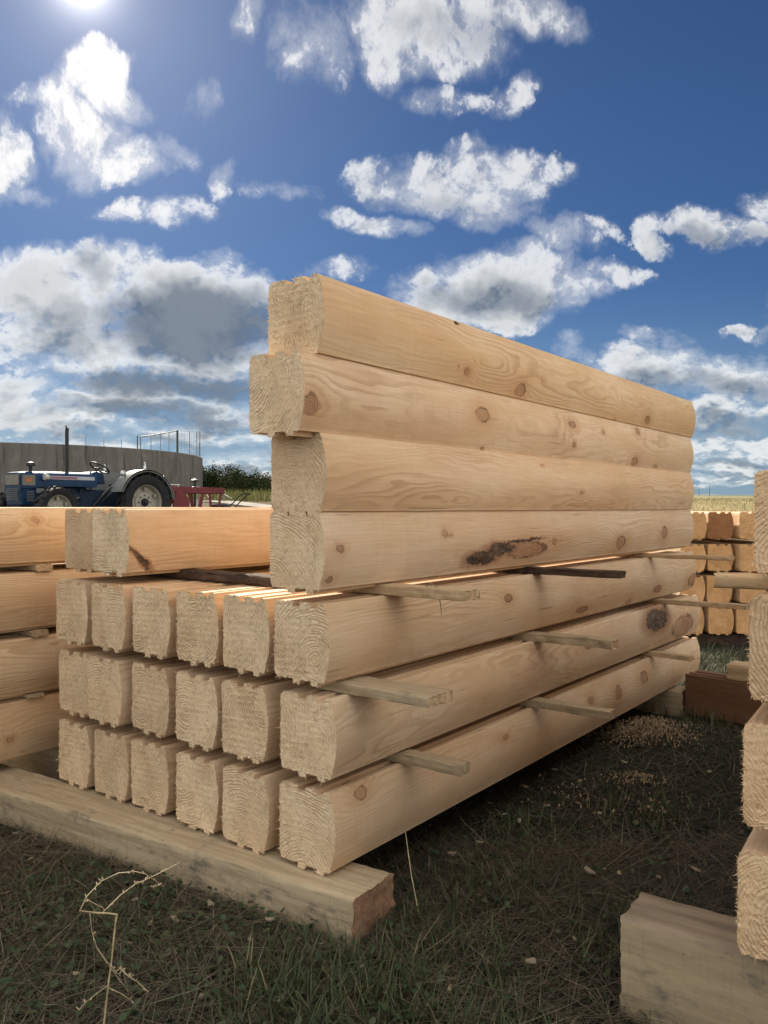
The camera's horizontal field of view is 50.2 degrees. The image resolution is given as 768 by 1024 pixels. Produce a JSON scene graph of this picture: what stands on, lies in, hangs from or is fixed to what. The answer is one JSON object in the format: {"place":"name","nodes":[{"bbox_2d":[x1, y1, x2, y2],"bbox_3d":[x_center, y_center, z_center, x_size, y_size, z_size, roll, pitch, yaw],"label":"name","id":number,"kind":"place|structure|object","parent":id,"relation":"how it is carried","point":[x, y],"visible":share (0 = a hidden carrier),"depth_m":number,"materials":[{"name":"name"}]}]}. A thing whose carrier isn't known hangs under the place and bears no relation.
{"place":"outdoors","nodes":[
{"label":"outdoors","id":0,"kind":"place"},
{"bbox_2d":[174,479,231,506],"bbox_3d":[-4.790,-0.334,20.622,1.816,1.000,1.862,0,0,30],"label":"hay rake","id":1,"kind":"object","parent":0,"point":[195,496],"visible":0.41,"depth_m":20.57,"materials":[{"name":"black metal"}]},
{"bbox_2d":[174,487,270,501],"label":"meadow grass","id":2,"kind":"structure","parent":0,"point":[257,496],"depth_m":31.46,"materials":[{"name":"green plant"}]},
{"bbox_2d":[212,493,250,506],"bbox_3d":[-3.747,-0.105,19.369,1.121,0.679,0.610,0,0,10],"label":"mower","id":3,"kind":"object","parent":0,"point":[220,505],"visible":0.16,"depth_m":19.26,"materials":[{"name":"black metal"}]},
{"bbox_2d":[193,500,271,506],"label":"road","id":4,"kind":"structure","parent":0,"point":[243,504],"depth_m":27.30,"materials":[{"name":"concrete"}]},
{"bbox_2d":[0,496,754,1023],"bbox_3d":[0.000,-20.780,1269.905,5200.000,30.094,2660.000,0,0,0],"label":"ground","id":5,"kind":"structure","parent":0,"point":[516,786],"depth_m":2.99,"materials":[{"name":"brown plant"}]},
{"bbox_2d":[0,748,68,781],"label":"sleeper","id":6,"kind":"object","parent":5,"relation":"on","point":[45,763],"visible":0.12,"depth_m":3.46,"materials":[{"name":"brown wood"}]},
{"bbox_2d":[0,689,78,762],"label":"milled log","id":7,"kind":"object","parent":6,"relation":"on","point":[29,727],"visible":0.06,"depth_m":3.25,"materials":[{"name":"brown wood"}]},
{"bbox_2d":[0,627,93,699],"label":"milled log","id":8,"kind":"object","parent":7,"relation":"on","point":[28,664],"visible":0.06,"depth_m":3.25,"materials":[{"name":"brown wood"}]},
{"bbox_2d":[0,425,174,506],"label":"tractor","id":9,"kind":"object","parent":5,"relation":"on","point":[144,487],"visible":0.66,"depth_m":16.90,"materials":[{"name":"metal"}]},
{"bbox_2d":[170,484,224,506],"bbox_3d":[-4.628,-0.206,18.794,0.850,0.845,1.960,0,0,37],"label":"implement","id":10,"kind":"object","parent":9,"relation":"attached to","point":[181,498],"visible":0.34,"depth_m":18.60,"materials":[{"name":"metal"}]},
{"bbox_2d":[0,430,202,492],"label":"concrete tank","id":11,"kind":"object","parent":5,"relation":"on","point":[183,469],"visible":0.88,"depth_m":33.68,"materials":[{"name":"grey concrete"}]},
{"bbox_2d":[76,863,177,1023],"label":"dead weed","id":12,"kind":"object","parent":5,"relation":"on","point":[116,916],"visible":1,"depth_m":1.61,"materials":[{"name":"beige plant"}]},
{"bbox_2d":[0,764,395,950],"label":"sleeper","id":13,"kind":"object","parent":5,"relation":"on","point":[351,894],"visible":0.72,"depth_m":2.47,"materials":[{"name":"beige wood"}]},
{"bbox_2d":[57,715,110,789],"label":"milled log","id":14,"kind":"object","parent":13,"relation":"on","point":[76,743],"visible":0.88,"depth_m":3.00,"materials":[{"name":"brown wood"}]},
{"bbox_2d":[57,645,114,717],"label":"milled log","id":15,"kind":"object","parent":14,"relation":"on","point":[73,678],"visible":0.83,"depth_m":3.01,"materials":[{"name":"brown wood"}]},
{"bbox_2d":[506,631,618,649],"bbox_3d":[0.196,0.493,3.574,1.692,0.040,0.077,0,0,37],"label":"lath","id":16,"kind":"object","parent":15,"relation":"on","point":[580,640],"visible":0.35,"depth_m":3.15,"materials":[{"name":"beige wood"}]},
{"bbox_2d":[54,565,269,645],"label":"milled log","id":17,"kind":"object","parent":16,"relation":"on","point":[73,613],"visible":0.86,"depth_m":3.00,"materials":[{"name":"brown wood"}]},
{"bbox_2d":[147,568,280,587],"bbox_3d":[-0.686,0.231,3.027,0.969,0.046,0.096,0,0,37],"label":"lath","id":18,"kind":"object","parent":17,"relation":"on","point":[232,577],"visible":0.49,"depth_m":2.90,"materials":[{"name":"brown wood"}]},
{"bbox_2d":[64,508,103,572],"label":"milled log","id":19,"kind":"object","parent":18,"relation":"on","point":[78,540],"visible":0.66,"depth_m":3.02,"materials":[{"name":"brown wood"}]},
{"bbox_2d":[130,581,243,658],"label":"milled log","id":20,"kind":"object","parent":16,"relation":"on","point":[154,620],"visible":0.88,"depth_m":2.73,"materials":[{"name":"brown wood"}]},
{"bbox_2d":[271,550,696,687],"bbox_3d":[0.782,0.366,3.675,0.232,0.256,3.418,0,0,37],"label":"milled log","id":21,"kind":"object","parent":16,"relation":"on","point":[323,639],"visible":0.94,"depth_m":2.73,"materials":[{"name":"brown wood"}]},
{"bbox_2d":[338,583,480,601],"bbox_3d":[0.058,0.238,2.508,0.507,0.033,0.090,0,0,37],"label":"lath","id":22,"kind":"object","parent":21,"relation":"on","point":[433,592],"visible":0.7,"depth_m":2.42,"materials":[{"name":"beige wood"}]},
{"bbox_2d":[268,509,693,595],"bbox_3d":[0.773,0.106,3.684,0.229,0.255,3.423,0,0,37],"label":"milled log","id":23,"kind":"object","parent":21,"relation":"on","point":[317,552],"visible":0.98,"depth_m":2.76,"materials":[{"name":"brown wood"}]},
{"bbox_2d":[266,431,694,515],"bbox_3d":[0.772,-0.116,3.674,0.230,0.258,3.413,0,0,37],"label":"milled log","id":24,"kind":"object","parent":23,"relation":"on","point":[319,471],"visible":0.97,"depth_m":2.75,"materials":[{"name":"brown wood"}]},
{"bbox_2d":[247,348,694,472],"bbox_3d":[0.748,-0.337,3.646,0.235,0.254,3.492,0,0,37],"label":"milled log","id":25,"kind":"object","parent":24,"relation":"on","point":[296,393],"visible":0.94,"depth_m":2.67,"materials":[{"name":"brown wood"}]},
{"bbox_2d":[266,273,695,437],"bbox_3d":[0.774,-0.551,3.678,0.235,0.249,3.456,0,0,37],"label":"milled log","id":26,"kind":"object","parent":25,"relation":"on","point":[316,313],"visible":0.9,"depth_m":2.74,"materials":[{"name":"brown wood"}]},
{"bbox_2d":[492,566,625,578],"bbox_3d":[0.672,0.235,3.267,0.581,0.031,0.076,0,0,37],"label":"lath","id":27,"kind":"object","parent":21,"relation":"on","point":[596,573],"visible":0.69,"depth_m":3.19,"materials":[{"name":"brown wood"}]},
{"bbox_2d":[615,553,734,560],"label":"lath","id":28,"kind":"object","parent":21,"relation":"on","point":[691,556],"visible":0.8,"depth_m":4.26,"materials":[{"name":"beige wood"}]},
{"bbox_2d":[640,598,748,609],"bbox_3d":[1.168,0.489,4.778,1.797,0.032,0.058,0,0,37],"label":"lath","id":29,"kind":"object","parent":15,"relation":"on","point":[701,603],"visible":0.27,"depth_m":4.37,"materials":[{"name":"beige wood"}]},
{"bbox_2d":[383,748,470,776],"bbox_3d":[-0.387,0.757,2.895,1.576,0.038,0.069,0,0,37],"label":"lath","id":30,"kind":"object","parent":14,"relation":"on","point":[437,763],"visible":0.23,"depth_m":2.47,"materials":[{"name":"beige wood"}]},
{"bbox_2d":[516,697,615,719],"bbox_3d":[0.183,0.751,3.565,1.682,0.037,0.062,0,0,37],"label":"lath","id":31,"kind":"object","parent":14,"relation":"on","point":[572,708],"visible":0.27,"depth_m":3.14,"materials":[{"name":"beige wood"}]},
{"bbox_2d":[87,650,157,728],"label":"milled log","id":32,"kind":"object","parent":31,"relation":"on","point":[109,675],"visible":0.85,"depth_m":2.86,"materials":[{"name":"brown wood"}]},
{"bbox_2d":[88,569,269,653],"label":"milled log","id":33,"kind":"object","parent":32,"relation":"on","point":[111,611],"visible":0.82,"depth_m":2.85,"materials":[{"name":"brown wood"}]},
{"bbox_2d":[90,507,272,576],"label":"milled log","id":34,"kind":"object","parent":33,"relation":"on","point":[129,542],"visible":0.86,"depth_m":2.97,"materials":[{"name":"brown wood"}]},
{"bbox_2d":[639,650,694,661],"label":"lath","id":35,"kind":"object","parent":14,"relation":"on","point":[670,655],"visible":0.2,"depth_m":4.27,"materials":[{"name":"beige wood"}]},
{"bbox_2d":[93,723,153,802],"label":"milled log","id":36,"kind":"object","parent":13,"relation":"on","point":[112,761],"visible":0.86,"depth_m":2.87,"materials":[{"name":"brown wood"}]},
{"bbox_2d":[129,733,198,816],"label":"milled log","id":37,"kind":"object","parent":13,"relation":"on","point":[153,764],"visible":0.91,"depth_m":2.74,"materials":[{"name":"brown wood"}]},
{"bbox_2d":[130,656,204,737],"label":"milled log","id":38,"kind":"object","parent":37,"relation":"on","point":[153,706],"visible":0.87,"depth_m":2.74,"materials":[{"name":"brown wood"}]},
{"bbox_2d":[220,756,298,853],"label":"milled log","id":39,"kind":"object","parent":13,"relation":"on","point":[250,817],"visible":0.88,"depth_m":2.44,"materials":[{"name":"brown wood"}]},
{"bbox_2d":[217,673,309,763],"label":"milled log","id":40,"kind":"object","parent":39,"relation":"on","point":[251,713],"visible":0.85,"depth_m":2.46,"materials":[{"name":"brown wood"}]},
{"bbox_2d":[221,551,654,678],"bbox_3d":[0.603,0.368,3.819,0.219,0.264,3.431,1,1,37],"label":"milled log","id":41,"kind":"object","parent":40,"relation":"on","point":[248,630],"visible":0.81,"depth_m":2.46,"materials":[{"name":"brown wood"}]},
{"bbox_2d":[275,636,699,875],"bbox_3d":[0.801,0.890,3.675,0.236,0.264,3.433,0,0,37],"label":"milled log","id":42,"kind":"object","parent":13,"relation":"on","point":[329,826],"visible":0.89,"depth_m":2.72,"materials":[{"name":"brown wood"}]},
{"bbox_2d":[276,593,700,785],"bbox_3d":[0.802,0.623,3.659,0.241,0.260,3.421,0,0,37],"label":"milled log","id":43,"kind":"object","parent":42,"relation":"on","point":[326,735],"visible":0.92,"depth_m":2.78,"materials":[{"name":"brown wood"}]},
{"bbox_2d":[316,675,452,707],"bbox_3d":[-0.004,0.500,2.315,0.404,0.034,0.119,0,0,37],"label":"lath","id":44,"kind":"object","parent":43,"relation":"on","point":[398,692],"visible":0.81,"depth_m":2.26,"materials":[{"name":"beige wood"}]},
{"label":"milled log","id":45,"kind":"object","parent":13,"relation":"on","visible":0},
{"bbox_2d":[20,691,43,698],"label":"lath","id":46,"kind":"object","parent":45,"relation":"on","point":[33,695],"visible":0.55,"depth_m":3.27,"materials":[{"name":"beige wood"}]},
{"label":"milled log","id":47,"kind":"object","parent":45,"relation":"on","visible":0},
{"bbox_2d":[8,628,48,636],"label":"lath","id":48,"kind":"object","parent":47,"relation":"on","point":[37,632],"visible":0.63,"depth_m":3.29,"materials":[{"name":"beige wood"}]},
{"bbox_2d":[0,567,112,632],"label":"milled log","id":49,"kind":"object","parent":48,"relation":"on","point":[28,601],"visible":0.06,"depth_m":3.25,"materials":[{"name":"brown wood"}]},
{"bbox_2d":[0,563,52,571],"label":"lath","id":50,"kind":"object","parent":49,"relation":"on","point":[41,567],"visible":0.7,"depth_m":3.31,"materials":[{"name":"beige wood"}]},
{"bbox_2d":[0,507,272,566],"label":"milled log","id":51,"kind":"object","parent":50,"relation":"on","point":[31,535],"visible":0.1,"depth_m":3.26,"materials":[{"name":"brown wood"}]},
{"bbox_2d":[0,563,65,570],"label":"milled log","id":52,"kind":"object","parent":47,"relation":"on","point":[60,565],"depth_m":3.64,"materials":[{"name":"brown wood"}]},
{"bbox_2d":[203,461,271,496],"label":"shrub bank","id":53,"kind":"object","parent":5,"relation":"on","point":[231,478],"visible":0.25,"depth_m":43.58,"materials":[{"name":"green plant"}]},
{"bbox_2d":[265,917,274,921],"bbox_3d":[-0.308,1.097,2.211,0.038,0.009,0.014,-14,10,32],"label":"wood chip","id":54,"kind":"object","parent":5,"relation":"on","point":[269,919],"visible":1,"depth_m":2.21,"materials":[{"name":"beige wood"}]},
{"bbox_2d":[0,807,751,1023],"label":"clover leaves","id":55,"kind":"object","parent":5,"relation":"on","point":[34,1002],"visible":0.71,"depth_m":2.13,"materials":[{"name":"green plant"}]},
{"bbox_2d":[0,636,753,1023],"bbox_3d":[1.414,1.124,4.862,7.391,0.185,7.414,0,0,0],"label":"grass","id":56,"kind":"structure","parent":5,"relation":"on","point":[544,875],"depth_m":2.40,"materials":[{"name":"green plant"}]},
{"bbox_2d":[207,899,214,906],"bbox_3d":[-0.489,1.100,2.305,0.017,0.007,0.027,-9,23,-35],"label":"wood chip","id":57,"kind":"object","parent":56,"relation":"on","point":[210,903],"visible":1,"depth_m":2.30,"materials":[{"name":"beige wood"}]},
{"bbox_2d":[405,831,418,913],"bbox_3d":[0.079,1.032,2.351,0.007,0.192,0.118,0,0,-18],"label":"straw","id":58,"kind":"object","parent":5,"relation":"on","point":[411,874],"visible":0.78,"depth_m":2.34,"materials":[{"name":"beige plant"}]},
{"bbox_2d":[525,957,535,963],"bbox_3d":[0.367,1.132,2.066,0.034,0.008,0.018,8,15,-23],"label":"wood chip","id":59,"kind":"object","parent":5,"relation":"on","point":[532,960],"visible":1,"depth_m":2.06,"materials":[{"name":"beige wood"}]},
{"bbox_2d":[584,866,595,874],"bbox_3d":[0.634,1.105,2.525,0.038,0.010,0.018,20,28,35],"label":"wood chip","id":60,"kind":"object","parent":5,"relation":"on","point":[587,869],"visible":0.87,"depth_m":2.52,"materials":[{"name":"beige wood"}]},
{"bbox_2d":[527,715,715,830],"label":"wood shavings","id":61,"kind":"object","parent":5,"relation":"on","point":[642,734],"visible":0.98,"depth_m":3.99},
{"bbox_2d":[632,685,685,716],"bbox_3d":[1.103,1.072,5.068,1.514,0.168,0.168,0,0,37],"label":"sleeper","id":62,"kind":"object","parent":5,"relation":"on","point":[674,695],"visible":0.09,"depth_m":4.60,"materials":[{"name":"beige wood"}]},
{"bbox_2d":[173,746,248,834],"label":"milled log","id":63,"kind":"object","parent":62,"relation":"on","point":[199,785],"visible":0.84,"depth_m":2.59,"materials":[{"name":"brown wood"}]},
{"bbox_2d":[174,665,253,751],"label":"milled log","id":64,"kind":"object","parent":63,"relation":"on","point":[198,709],"visible":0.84,"depth_m":2.59,"materials":[{"name":"brown wood"}]},
{"bbox_2d":[175,584,281,668],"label":"milled log","id":65,"kind":"object","parent":64,"relation":"on","point":[200,628],"visible":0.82,"depth_m":2.59,"materials":[{"name":"brown wood"}]},
{"bbox_2d":[619,892,767,1023],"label":"sleeper","id":66,"kind":"object","parent":5,"relation":"on","point":[693,964],"visible":0.94,"depth_m":1.87,"materials":[{"name":"beige wood"}]},
{"bbox_2d":[733,827,767,960],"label":"milled log","id":67,"kind":"object","parent":66,"relation":"on","point":[752,901],"visible":1,"depth_m":1.74,"materials":[{"name":"brown wood"}]},
{"bbox_2d":[740,702,767,830],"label":"milled log","id":68,"kind":"object","parent":67,"relation":"on","point":[755,777],"visible":1,"depth_m":1.74,"materials":[{"name":"brown wood"}]},
{"bbox_2d":[745,590,767,702],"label":"milled log","id":69,"kind":"object","parent":68,"relation":"on","point":[758,650],"visible":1,"depth_m":1.73,"materials":[{"name":"brown wood"}]},
{"bbox_2d":[748,469,767,576],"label":"milled log","id":70,"kind":"object","parent":69,"relation":"on","point":[760,535],"visible":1,"depth_m":1.76,"materials":[{"name":"brown wood"}]},
{"bbox_2d":[688,865,700,871],"bbox_3d":[0.961,1.102,2.538,0.039,0.009,0.015,20,6,25],"label":"wood chip","id":71,"kind":"object","parent":5,"relation":"on","point":[695,869],"visible":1,"depth_m":2.53,"materials":[{"name":"beige wood"}]},
{"bbox_2d":[686,632,749,645],"bbox_3d":[2.999,1.079,6.955,1.411,0.112,0.148,0,0,0],"label":"sleeper","id":72,"kind":"object","parent":5,"relation":"on","point":[733,638],"visible":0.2,"depth_m":6.89,"materials":[{"name":"brown wood"}]},
{"bbox_2d":[688,607,703,635],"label":"milled log","id":73,"kind":"object","parent":72,"relation":"on","point":[700,628],"visible":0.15,"depth_m":6.82,"materials":[{"name":"beige wood"}]},
{"bbox_2d":[676,575,705,600],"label":"milled log","id":74,"kind":"object","parent":73,"relation":"on","point":[698,590],"visible":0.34,"depth_m":6.83,"materials":[{"name":"beige wood"}]},
{"bbox_2d":[655,543,705,572],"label":"milled log","id":75,"kind":"object","parent":74,"relation":"on","point":[697,549],"visible":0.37,"depth_m":6.78,"materials":[{"name":"beige wood"}]},
{"bbox_2d":[691,512,706,540],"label":"milled log","id":76,"kind":"object","parent":75,"relation":"on","point":[700,524],"visible":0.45,"depth_m":6.79,"materials":[{"name":"beige wood"}]},
{"bbox_2d":[701,601,733,634],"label":"milled log","id":77,"kind":"object","parent":72,"relation":"on","point":[718,621],"visible":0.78,"depth_m":6.83,"materials":[{"name":"beige wood"}]},
{"bbox_2d":[696,571,731,602],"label":"milled log","id":78,"kind":"object","parent":77,"relation":"on","point":[713,594],"visible":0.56,"depth_m":6.83,"materials":[{"name":"beige wood"}]},
{"bbox_2d":[691,540,733,571],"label":"milled log","id":79,"kind":"object","parent":78,"relation":"on","point":[717,549],"visible":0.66,"depth_m":6.83,"materials":[{"name":"beige wood"}]},
{"bbox_2d":[704,511,733,539],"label":"milled log","id":80,"kind":"object","parent":79,"relation":"on","point":[720,525],"visible":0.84,"depth_m":6.82,"materials":[{"name":"brown wood"}]},
{"bbox_2d":[727,600,749,635],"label":"milled log","id":81,"kind":"object","parent":72,"relation":"on","point":[741,623],"visible":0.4,"depth_m":6.83,"materials":[{"name":"beige wood"}]},
{"bbox_2d":[703,570,764,603],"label":"milled log","id":82,"kind":"object","parent":81,"relation":"on","point":[743,595],"visible":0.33,"depth_m":6.79,"materials":[{"name":"beige wood"}]},
{"bbox_2d":[694,539,757,572],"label":"milled log","id":83,"kind":"object","parent":82,"relation":"on","point":[743,554],"visible":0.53,"depth_m":6.78,"materials":[{"name":"beige wood"}]},
{"bbox_2d":[690,511,754,540],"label":"milled log","id":84,"kind":"object","parent":83,"relation":"on","point":[743,528],"visible":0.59,"depth_m":6.80,"materials":[{"name":"beige wood"}]},
{"bbox_2d":[691,497,754,511],"bbox_3d":[19.855,-0.496,52.770,31.692,1.554,78.377,0,0,37],"label":"field stubble","id":85,"kind":"object","parent":5,"relation":"on","point":[721,499],"visible":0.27,"depth_m":29.06,"materials":[{"name":"beige plant"}]},
{"bbox_2d":[685,670,763,725],"bbox_3d":[2.393,1.021,3.943,0.207,0.251,1.914,0,0,-44],"label":"sleeper","id":86,"kind":"object","parent":5,"relation":"on","point":[707,690],"visible":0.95,"depth_m":4.43,"materials":[{"name":"brown wood"}]},
{"bbox_2d":[726,660,749,682],"bbox_3d":[2.192,0.859,4.199,0.816,0.095,0.160,0,0,40],"label":"offcut","id":87,"kind":"object","parent":86,"relation":"on","point":[737,670],"visible":0.66,"depth_m":4.37,"materials":[{"name":"beige wood"}]},
{"bbox_2d":[0,0,767,494],"label":"sky","id":88,"kind":"structure","parent":0,"point":[585,182],"materials":[{"name":"blue"}]},
{"bbox_2d":[694,494,753,495],"bbox_3d":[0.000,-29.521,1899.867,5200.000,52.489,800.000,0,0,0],"label":"hills","id":89,"kind":"structure","parent":0,"point":[721,495],"depth_m":2154.69,"materials":[{"name":"green plant"}]},
{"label":"lath","id":90,"kind":"object","parent":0,"visible":0},
{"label":"milled log","id":91,"kind":"object","parent":90,"relation":"on","visible":0},
{"bbox_2d":[714,572,767,589],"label":"lath","id":92,"kind":"object","parent":91,"relation":"on","point":[747,580],"visible":0.98,"depth_m":1.87,"materials":[{"name":"beige wood"}]},
{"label":"milled log","id":93,"kind":"object","parent":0,"visible":0},
{"bbox_2d":[711,539,753,543],"bbox_3d":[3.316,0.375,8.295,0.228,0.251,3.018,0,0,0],"label":"lath","id":94,"kind":"object","parent":93,"relation":"on","point":[741,541],"visible":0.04,"depth_m":7.62,"materials":[{"name":"brown wood"}]}
]}

